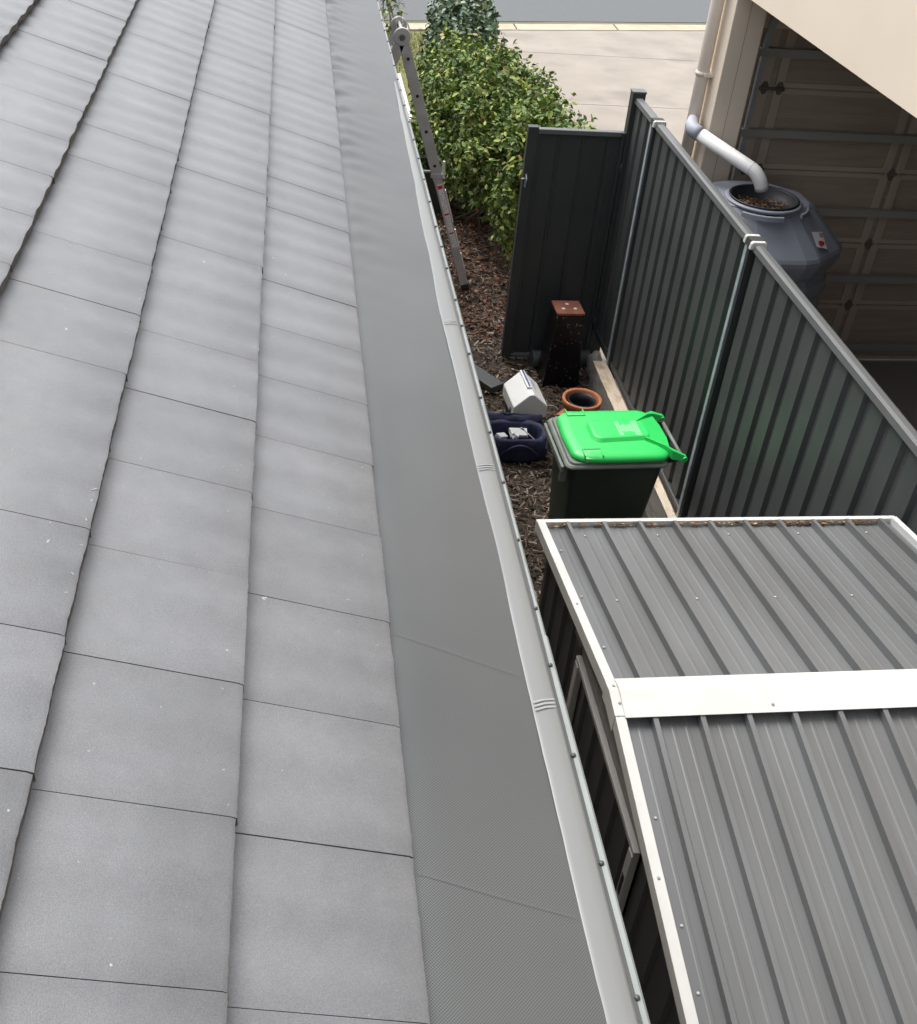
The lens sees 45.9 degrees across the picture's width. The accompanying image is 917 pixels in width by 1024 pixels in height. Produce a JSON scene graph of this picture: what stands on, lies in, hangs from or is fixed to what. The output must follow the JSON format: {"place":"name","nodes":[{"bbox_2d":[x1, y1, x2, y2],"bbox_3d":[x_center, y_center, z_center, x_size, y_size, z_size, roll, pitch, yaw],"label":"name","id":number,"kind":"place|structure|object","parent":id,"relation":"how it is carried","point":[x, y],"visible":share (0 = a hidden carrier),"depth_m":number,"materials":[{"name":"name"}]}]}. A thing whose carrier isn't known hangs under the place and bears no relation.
{"place":"outdoors","nodes":[
{"label":"outdoors","id":0,"kind":"place"},
{"bbox_2d":[0,0,650,1023],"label":"house","id":1,"kind":"structure","parent":0,"point":[286,732],"depth_m":2.32,"materials":[{"name":"tile"}]},
{"bbox_2d":[380,0,407,34],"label":"sapling","id":2,"kind":"object","parent":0,"point":[389,7],"visible":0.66,"depth_m":18.18,"materials":[{"name":"green plant"}]},
{"bbox_2d":[397,73,412,121],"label":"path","id":3,"kind":"structure","parent":0,"point":[404,92],"depth_m":15.91,"materials":[{"name":"white concrete"}]},
{"bbox_2d":[386,29,473,136],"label":"lawn","id":4,"kind":"structure","parent":0,"point":[405,83],"depth_m":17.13,"materials":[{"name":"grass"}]},
{"bbox_2d":[416,0,508,94],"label":"shrub","id":5,"kind":"object","parent":4,"relation":"on","point":[474,16],"visible":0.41,"depth_m":14.48,"materials":[{"name":"green plant"}]},
{"bbox_2d":[435,158,647,917],"bbox_3d":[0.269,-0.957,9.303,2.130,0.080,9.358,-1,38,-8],"label":"wood chip mulch","id":6,"kind":"object","parent":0,"point":[548,471],"visible":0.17,"depth_m":9.81,"materials":[{"name":"brown wood"}]},
{"bbox_2d":[388,16,468,291],"bbox_3d":[-0.626,-3.328,10.258,1.642,2.492,0.438,-1,38,-8],"label":"folding ladder","id":7,"kind":"object","parent":6,"relation":"on","point":[399,37],"visible":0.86,"depth_m":9.93,"materials":[{"name":"metal"}]},
{"bbox_2d":[419,155,442,215],"bbox_3d":[-0.478,-3.777,12.519,0.550,0.520,0.510,-1,38,-8],"label":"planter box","id":8,"kind":"object","parent":6,"relation":"on","point":[432,192],"visible":0.14,"depth_m":12.38,"materials":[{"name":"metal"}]},
{"bbox_2d":[435,175,512,341],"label":"dry leaf litter","id":9,"kind":"object","parent":6,"relation":"on","point":[466,252],"visible":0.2,"depth_m":11.30,"materials":[{"name":"brown plant"}]},
{"bbox_2d":[475,364,503,392],"bbox_3d":[0.097,-1.264,9.621,0.150,0.060,0.760,-24,46,-33],"label":"steel channel","id":10,"kind":"object","parent":6,"relation":"on","point":[489,383],"visible":0.36,"depth_m":9.43,"materials":[{"name":"grey metal"}]},
{"bbox_2d":[407,21,597,268],"bbox_3d":[0.474,-3.988,11.680,1.500,2.050,4.696,-9,40,-19],"label":"shrub","id":11,"kind":"object","parent":6,"relation":"on","point":[463,108],"visible":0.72,"depth_m":11.31,"materials":[{"name":"green plant"}]},
{"bbox_2d":[487,412,546,463],"bbox_3d":[0.435,-0.581,8.640,0.568,0.277,0.407,2,37,-5],"label":"tool bag","id":12,"kind":"object","parent":6,"relation":"on","point":[529,449],"visible":0.73,"depth_m":8.59,"materials":[{"name":"blue fabric"}]},
{"bbox_2d":[495,432,507,438],"bbox_3d":[0.339,-0.595,8.541,0.060,0.040,0.100,43,32,25],"label":"paint tube","id":13,"kind":"object","parent":12,"relation":"in","point":[502,435],"visible":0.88,"depth_m":8.52,"materials":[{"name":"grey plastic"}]},
{"bbox_2d":[511,433,519,438],"bbox_3d":[0.454,-0.600,8.555,0.056,0.040,0.040,-2,65,-29],"label":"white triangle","id":14,"kind":"object","parent":12,"relation":"in","point":[515,435],"visible":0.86,"depth_m":8.54,"materials":[{"name":"white plastic"}]},
{"bbox_2d":[508,428,527,437],"bbox_3d":[0.478,-0.631,8.624,0.150,0.030,0.090,-2,52,-15],"label":"plastic case","id":15,"kind":"object","parent":12,"relation":"in","point":[523,433],"visible":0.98,"depth_m":8.61,"materials":[{"name":"white plastic"}]},
{"bbox_2d":[520,427,552,456],"bbox_3d":[0.639,-0.539,8.600,0.329,0.271,0.017,8,37,3],"label":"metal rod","id":16,"kind":"object","parent":12,"relation":"in","point":[533,438],"visible":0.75,"depth_m":8.56,"materials":[{"name":"metal"}]},
{"bbox_2d":[502,370,547,418],"bbox_3d":[0.552,-0.933,9.019,0.308,0.364,0.380,-3,38,-12],"label":"cooler","id":17,"kind":"object","parent":6,"relation":"on","point":[522,394],"visible":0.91,"depth_m":8.89,"materials":[{"name":"white plastic"}]},
{"bbox_2d":[529,350,589,368],"bbox_3d":[0.921,-1.393,9.860,0.540,0.168,0.168,-2,38,-11],"label":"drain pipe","id":18,"kind":"object","parent":6,"relation":"on","point":[534,356],"visible":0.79,"depth_m":9.82,"materials":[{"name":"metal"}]},
{"bbox_2d":[536,300,584,387],"bbox_3d":[0.912,-1.472,9.504,0.329,0.724,0.280,-1,38,-9],"label":"pedestal","id":19,"kind":"object","parent":6,"relation":"on","point":[559,361],"visible":1,"depth_m":9.40,"materials":[{"name":"black ceramic"}]},
{"bbox_2d":[556,388,601,415],"bbox_3d":[1.007,-0.818,9.006,0.331,0.302,0.331,25,41,23],"label":"terracotta pot","id":20,"kind":"object","parent":6,"relation":"on","point":[568,406],"visible":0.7,"depth_m":8.93,"materials":[{"name":"orange ceramic"}]},
{"bbox_2d":[568,392,595,406],"bbox_3d":[1.007,-0.824,9.002,0.234,0.257,0.234,-1,38,-8],"label":"nursery pot","id":21,"kind":"object","parent":20,"relation":"in","point":[580,399],"visible":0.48,"depth_m":9.02,"materials":[{"name":"black plastic"}]},
{"bbox_2d":[588,361,627,410],"bbox_3d":[1.292,-0.859,9.114,0.122,0.283,1.170,-1,38,-8],"label":"timber sleeper","id":22,"kind":"object","parent":6,"relation":"on","point":[602,383],"visible":0.55,"depth_m":9.20,"materials":[{"name":"beige wood"}]},
{"bbox_2d":[543,409,687,518],"bbox_3d":[0.995,-0.121,7.443,0.840,1.078,0.596,-2,38,-10],"label":"wheelie bin","id":23,"kind":"object","parent":6,"relation":"on","point":[608,464],"visible":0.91,"depth_m":7.09,"materials":[{"name":"green plastic"}]},
{"bbox_2d":[645,477,675,517],"bbox_3d":[1.590,0.512,7.349,0.072,0.284,3.320,-1,38,-8],"label":"timber sleeper","id":24,"kind":"object","parent":6,"relation":"on","point":[659,505],"visible":0.07,"depth_m":7.96,"materials":[{"name":"beige wood"}]},
{"bbox_2d":[534,516,916,1023],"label":"garden shed","id":25,"kind":"structure","parent":6,"relation":"on","point":[741,702],"depth_m":3.48,"materials":[{"name":"metal"}]},
{"bbox_2d":[566,660,638,913],"bbox_3d":[0.422,1.597,4.316,0.032,1.969,0.861,-1,38,-8],"label":"door","id":26,"kind":"structure","parent":25,"relation":"in","point":[622,866],"depth_m":3.80,"materials":[{"name":"grey metal"}]},
{"bbox_2d":[551,520,875,526],"bbox_3d":[1.130,0.049,4.672,1.519,0.013,0.028,-1,38,-8],"label":"leaf debris","id":27,"kind":"object","parent":25,"relation":"on","point":[804,522],"visible":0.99,"depth_m":4.70,"materials":[{"name":"brown plant"}]},
{"bbox_2d":[588,88,916,534],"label":"boundary fence","id":28,"kind":"object","parent":6,"relation":"on","point":[731,357],"visible":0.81,"depth_m":6.88,"materials":[{"name":"metal"}]},
{"bbox_2d":[500,124,625,356],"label":"side gate","id":29,"kind":"structure","parent":28,"relation":"attached to","point":[569,181],"depth_m":9.24,"materials":[{"name":"metal"}]},
{"bbox_2d":[378,0,710,22],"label":"road","id":30,"kind":"structure","parent":0,"point":[697,11],"depth_m":21.44,"materials":[{"name":"grey asphalt"}]},
{"bbox_2d":[384,20,705,220],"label":"ground","id":31,"kind":"structure","parent":0,"point":[613,23],"depth_m":20.64,"materials":[{"name":"beige concrete"}]},
{"bbox_2d":[384,23,705,30],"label":"kerb","id":32,"kind":"structure","parent":31,"relation":"on","point":[578,27],"depth_m":20.28,"materials":[{"name":"concrete"}]},
{"bbox_2d":[586,350,601,378],"bbox_3d":[1.216,-1.313,9.722,0.135,0.296,0.181,-1,38,-8],"label":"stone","id":33,"kind":"object","parent":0,"point":[594,356],"visible":0.52,"depth_m":9.65,"materials":[{"name":"grey stone"}]},
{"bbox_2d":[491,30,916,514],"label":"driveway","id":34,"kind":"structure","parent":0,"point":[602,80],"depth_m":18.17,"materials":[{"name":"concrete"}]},
{"bbox_2d":[517,51,689,108],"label":"driveway joints","id":35,"kind":"object","parent":34,"relation":"on","point":[615,56],"depth_m":18.62,"materials":[{"name":"grey concrete"}]},
{"bbox_2d":[713,180,841,308],"bbox_3d":[2.316,-1.645,8.886,1.228,1.972,1.025,-1,38,-8],"label":"water tank","id":36,"kind":"object","parent":34,"relation":"on","point":[791,228],"visible":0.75,"depth_m":8.19,"materials":[{"name":"grey plastic"}]},
{"bbox_2d":[681,0,916,430],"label":"garage building","id":37,"kind":"structure","parent":34,"relation":"on","point":[814,102],"depth_m":8.98,"materials":[{"name":"brown paint"}]},
{"bbox_2d":[685,114,768,192],"bbox_3d":[2.029,-2.777,8.387,0.253,0.359,0.909,-21,45,-31],"label":"inlet pipe","id":38,"kind":"object","parent":37,"relation":"attached to","point":[750,168],"visible":1,"depth_m":8.28,"materials":[{"name":"white plastic"}]},
{"bbox_2d":[728,17,916,359],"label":"panel door","id":39,"kind":"structure","parent":37,"relation":"in","point":[815,129],"depth_m":9.26,"materials":[{"name":"beige"}]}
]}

